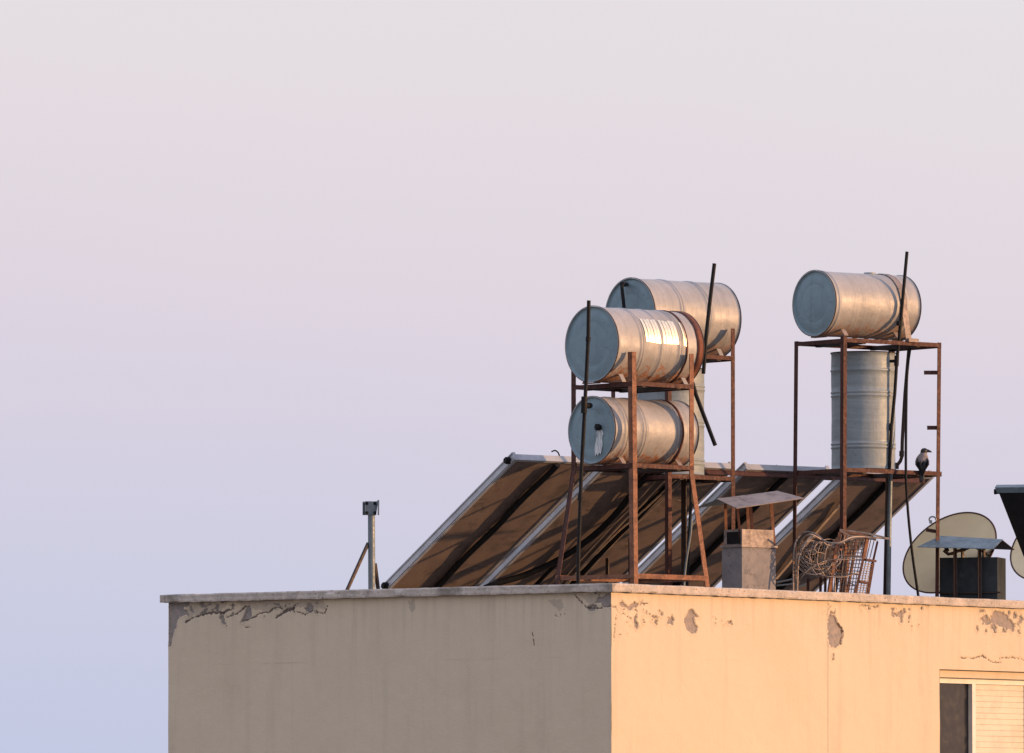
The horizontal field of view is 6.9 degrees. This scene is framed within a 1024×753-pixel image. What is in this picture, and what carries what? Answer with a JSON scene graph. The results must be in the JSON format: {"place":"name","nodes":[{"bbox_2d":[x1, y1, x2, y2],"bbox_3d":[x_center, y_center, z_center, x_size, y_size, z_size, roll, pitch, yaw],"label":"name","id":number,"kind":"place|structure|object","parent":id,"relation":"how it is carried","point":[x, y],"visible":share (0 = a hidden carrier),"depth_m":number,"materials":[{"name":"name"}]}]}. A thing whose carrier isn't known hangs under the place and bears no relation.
{"place":"outdoors","nodes":[
{"label":"outdoors","id":0,"kind":"place"},
{"bbox_2d":[0,0,1023,752],"label":"sky","id":1,"kind":"structure","parent":0,"point":[271,270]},
{"bbox_2d":[994,484,1023,555],"bbox_3d":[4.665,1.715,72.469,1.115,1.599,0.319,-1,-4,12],"label":"solar panel","id":2,"kind":"object","parent":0,"point":[1012,497],"visible":1,"depth_m":72.48,"materials":[{"name":"glass"}]},
{"label":"ground","id":3,"kind":"structure","parent":0,"visible":0},
{"bbox_2d":[160,583,1023,752],"bbox_3d":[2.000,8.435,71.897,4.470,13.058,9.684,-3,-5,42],"label":"apartment building","id":4,"kind":"structure","parent":3,"relation":"on","point":[606,668],"depth_m":69.12,"materials":[{"name":"paint"}]},
{"bbox_2d":[345,500,379,589],"bbox_3d":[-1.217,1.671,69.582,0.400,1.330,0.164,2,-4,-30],"label":"bracket post","id":5,"kind":"object","parent":4,"relation":"on","point":[370,509],"visible":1,"depth_m":69.62,"materials":[{"name":"metal"}]},
{"bbox_2d":[576,300,592,583],"bbox_3d":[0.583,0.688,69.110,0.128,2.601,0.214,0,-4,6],"label":"vent pipe","id":6,"kind":"object","parent":4,"relation":"on","point":[585,405],"visible":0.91,"depth_m":69.05,"materials":[{"name":"black metal"}]},
{"bbox_2d":[554,352,709,586],"bbox_3d":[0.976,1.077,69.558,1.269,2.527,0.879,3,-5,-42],"label":"tank stand","id":7,"kind":"object","parent":4,"relation":"on","point":[632,387],"visible":0.87,"depth_m":69.44,"materials":[{"name":"orange metal"}]},
{"bbox_2d":[568,396,698,465],"bbox_3d":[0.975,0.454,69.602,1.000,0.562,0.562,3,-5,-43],"label":"water tank","id":8,"kind":"object","parent":7,"relation":"on","point":[662,431],"visible":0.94,"depth_m":69.40,"materials":[{"name":"metal"}]},
{"bbox_2d":[565,305,704,386],"bbox_3d":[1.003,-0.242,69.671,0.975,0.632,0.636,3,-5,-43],"label":"water tank","id":9,"kind":"object","parent":7,"relation":"on","point":[663,344],"visible":0.97,"depth_m":69.43,"materials":[{"name":"metal"}]},
{"bbox_2d":[701,263,715,373],"bbox_3d":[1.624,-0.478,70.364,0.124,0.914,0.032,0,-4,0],"label":"vent pipe","id":10,"kind":"object","parent":9,"relation":"attached to","point":[708,313],"visible":1,"depth_m":70.35,"materials":[{"name":"black metal"}]},
{"bbox_2d":[694,382,716,445],"bbox_3d":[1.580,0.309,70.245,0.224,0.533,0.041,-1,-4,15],"label":"vent pipe","id":11,"kind":"object","parent":7,"relation":"attached to","point":[705,419],"visible":0.93,"depth_m":70.23,"materials":[{"name":"black metal"}]},
{"bbox_2d":[611,328,734,585],"bbox_3d":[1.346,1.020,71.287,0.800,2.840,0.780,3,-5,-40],"label":"tank stand","id":12,"kind":"object","parent":4,"relation":"on","point":[668,477],"visible":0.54,"depth_m":71.13,"materials":[{"name":"orange metal"}]},
{"bbox_2d":[637,368,704,474],"bbox_3d":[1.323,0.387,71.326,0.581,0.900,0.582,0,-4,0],"label":"water tank","id":13,"kind":"object","parent":12,"relation":"on","point":[699,460],"visible":0.27,"depth_m":71.15,"materials":[{"name":"metal"}]},
{"bbox_2d":[606,277,741,355],"bbox_3d":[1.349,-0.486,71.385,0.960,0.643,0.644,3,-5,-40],"label":"water tank","id":14,"kind":"object","parent":12,"relation":"on","point":[690,298],"visible":0.47,"depth_m":71.22,"materials":[{"name":"metal"}]},
{"bbox_2d":[620,282,627,307],"bbox_3d":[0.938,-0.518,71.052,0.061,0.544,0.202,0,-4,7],"label":"vent pipe","id":15,"kind":"object","parent":14,"relation":"attached to","point":[623,285],"visible":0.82,"depth_m":70.97,"materials":[{"name":"black plastic"}]},
{"bbox_2d":[683,519,692,585],"bbox_3d":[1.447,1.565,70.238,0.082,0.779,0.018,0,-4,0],"label":"conduit","id":16,"kind":"object","parent":4,"relation":"on","point":[689,541],"visible":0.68,"depth_m":70.24,"materials":[{"name":"metal"}]},
{"bbox_2d":[685,476,691,585],"bbox_3d":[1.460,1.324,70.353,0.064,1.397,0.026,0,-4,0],"label":"vent pipe","id":17,"kind":"object","parent":4,"relation":"on","point":[689,518],"visible":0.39,"depth_m":70.35,"materials":[{"name":"grey metal"}]},
{"bbox_2d":[699,491,803,589],"bbox_3d":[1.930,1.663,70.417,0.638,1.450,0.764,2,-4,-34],"label":"chimney","id":18,"kind":"object","parent":4,"relation":"on","point":[748,557],"visible":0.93,"depth_m":70.30,"materials":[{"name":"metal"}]},
{"bbox_2d":[727,532,739,543],"bbox_3d":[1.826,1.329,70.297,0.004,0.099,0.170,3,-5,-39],"label":"soot door","id":19,"kind":"structure","parent":18,"relation":"in","point":[732,537],"depth_m":70.29,"materials":[{"name":"black metal"}]},
{"bbox_2d":[606,469,924,585],"bbox_3d":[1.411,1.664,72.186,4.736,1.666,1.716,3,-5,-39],"label":"panel rack","id":20,"kind":"object","parent":4,"relation":"on","point":[714,472],"visible":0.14,"depth_m":71.60,"materials":[{"name":"orange metal"}]},
{"bbox_2d":[381,452,597,588],"bbox_3d":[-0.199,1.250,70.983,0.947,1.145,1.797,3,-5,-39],"label":"solar panel","id":21,"kind":"object","parent":20,"relation":"on","point":[480,534],"visible":0.93,"depth_m":70.92,"materials":[{"name":"brown glass"}]},
{"bbox_2d":[479,461,730,585],"bbox_3d":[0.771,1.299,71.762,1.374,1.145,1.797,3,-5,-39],"label":"solar panel","id":22,"kind":"object","parent":20,"relation":"on","point":[604,494],"visible":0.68,"depth_m":71.67,"materials":[{"name":"brown glass"}]},
{"bbox_2d":[483,473,655,585],"bbox_3d":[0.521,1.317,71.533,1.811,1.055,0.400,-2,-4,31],"label":"hose","id":23,"kind":"object","parent":22,"relation":"hanging from","point":[609,520],"visible":0.67,"depth_m":71.70,"materials":[{"name":"black rubber"}]},
{"bbox_2d":[534,564,556,584],"bbox_3d":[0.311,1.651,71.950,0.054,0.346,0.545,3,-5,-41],"label":"hose","id":24,"kind":"object","parent":23,"relation":"hanging from","point":[544,576],"visible":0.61,"depth_m":71.96,"materials":[{"name":"black rubber"}]},
{"bbox_2d":[559,480,680,584],"bbox_3d":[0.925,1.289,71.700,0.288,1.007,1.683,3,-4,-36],"label":"cable bundle","id":25,"kind":"object","parent":22,"relation":"hanging from","point":[590,558],"visible":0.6,"depth_m":71.68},
{"bbox_2d":[622,462,829,586],"bbox_3d":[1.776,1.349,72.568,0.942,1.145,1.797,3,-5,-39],"label":"solar panel","id":26,"kind":"object","parent":20,"relation":"on","point":[712,521],"visible":0.53,"depth_m":72.39,"materials":[{"name":"brown glass"}]},
{"bbox_2d":[775,470,933,591],"bbox_3d":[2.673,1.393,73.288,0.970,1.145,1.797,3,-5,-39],"label":"solar panel","id":27,"kind":"object","parent":20,"relation":"on","point":[819,513],"visible":0.55,"depth_m":73.02,"materials":[{"name":"brown glass"}]},
{"bbox_2d":[777,579,806,588],"bbox_3d":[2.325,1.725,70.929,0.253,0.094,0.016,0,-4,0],"label":"loose rods","id":28,"kind":"object","parent":4,"relation":"on","point":[805,584],"visible":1,"depth_m":70.92,"materials":[{"name":"metal"}]},
{"bbox_2d":[792,531,888,591],"bbox_3d":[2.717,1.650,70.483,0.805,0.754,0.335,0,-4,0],"label":"wire tangle","id":29,"kind":"object","parent":4,"relation":"on","point":[796,558],"visible":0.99,"depth_m":70.47,"materials":[{"name":"metal"}]},
{"bbox_2d":[807,529,889,593],"bbox_3d":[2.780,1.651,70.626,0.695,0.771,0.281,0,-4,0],"label":"scrap rack","id":30,"kind":"object","parent":4,"relation":"on","point":[844,565],"visible":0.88,"depth_m":70.61,"materials":[{"name":"brown metal"}]},
{"bbox_2d":[792,336,941,596],"bbox_3d":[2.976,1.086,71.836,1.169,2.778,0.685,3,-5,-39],"label":"tank stand","id":31,"kind":"object","parent":4,"relation":"on","point":[843,344],"visible":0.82,"depth_m":71.78,"materials":[{"name":"orange metal"}]},
{"bbox_2d":[792,270,921,341],"bbox_3d":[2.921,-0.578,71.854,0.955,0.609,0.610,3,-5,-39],"label":"water tank","id":32,"kind":"object","parent":31,"relation":"on","point":[865,305],"visible":1,"depth_m":71.65,"materials":[{"name":"metal"}]},
{"bbox_2d":[830,351,895,469],"bbox_3d":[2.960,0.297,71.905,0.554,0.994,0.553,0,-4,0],"label":"water tank","id":33,"kind":"object","parent":31,"relation":"on","point":[870,380],"visible":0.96,"depth_m":71.67,"materials":[{"name":"metal"}]},
{"bbox_2d":[888,251,908,468],"bbox_3d":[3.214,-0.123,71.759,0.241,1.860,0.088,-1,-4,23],"label":"vent pipe","id":34,"kind":"object","parent":33,"relation":"attached to","point":[895,361],"visible":1,"depth_m":71.73,"materials":[{"name":"black metal"}]},
{"bbox_2d":[886,474,892,594],"bbox_3d":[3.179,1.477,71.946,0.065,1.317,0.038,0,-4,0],"label":"drain pipe","id":35,"kind":"object","parent":31,"relation":"attached to","point":[889,530],"visible":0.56,"depth_m":71.94,"materials":[{"name":"metal"}]},
{"bbox_2d":[895,348,908,468],"bbox_3d":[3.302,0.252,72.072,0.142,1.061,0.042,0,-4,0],"label":"drain pipe","id":36,"kind":"object","parent":31,"relation":"attached to","point":[901,455],"visible":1,"depth_m":72.05,"materials":[{"name":"paint"}]},
{"bbox_2d":[904,348,919,595],"bbox_3d":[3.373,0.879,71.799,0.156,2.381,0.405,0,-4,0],"label":"hose","id":37,"kind":"object","parent":31,"relation":"hanging from","point":[905,468],"visible":0.87,"depth_m":71.61,"materials":[{"name":"black rubber"}]},
{"bbox_2d":[915,448,931,482],"bbox_3d":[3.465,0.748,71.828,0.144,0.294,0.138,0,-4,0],"label":"crow","id":38,"kind":"object","parent":31,"relation":"on","point":[922,462],"visible":1,"depth_m":71.80,"materials":[{"name":"grey"}]},
{"bbox_2d":[902,512,996,593],"bbox_3d":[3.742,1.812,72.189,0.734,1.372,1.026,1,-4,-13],"label":"satellite dish","id":39,"kind":"object","parent":4,"relation":"on","point":[970,524],"visible":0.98,"depth_m":72.48,"materials":[{"name":"beige metal"}]},
{"bbox_2d":[918,536,1014,599],"bbox_3d":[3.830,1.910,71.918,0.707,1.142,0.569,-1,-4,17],"label":"chimney","id":40,"kind":"object","parent":4,"relation":"on","point":[982,577],"visible":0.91,"depth_m":71.89,"materials":[{"name":"paint"}]},
{"bbox_2d":[940,678,1023,752],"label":"window","id":41,"kind":"structure","parent":4,"relation":"in","point":[977,715],"depth_m":71.33,"materials":[{"name":"beige glass"}]},
{"bbox_2d":[1010,538,1023,578],"bbox_3d":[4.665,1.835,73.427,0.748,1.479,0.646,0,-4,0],"label":"satellite dish","id":42,"kind":"object","parent":4,"relation":"on","point":[1017,560],"visible":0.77,"depth_m":73.53,"materials":[{"name":"beige metal"}]}
]}

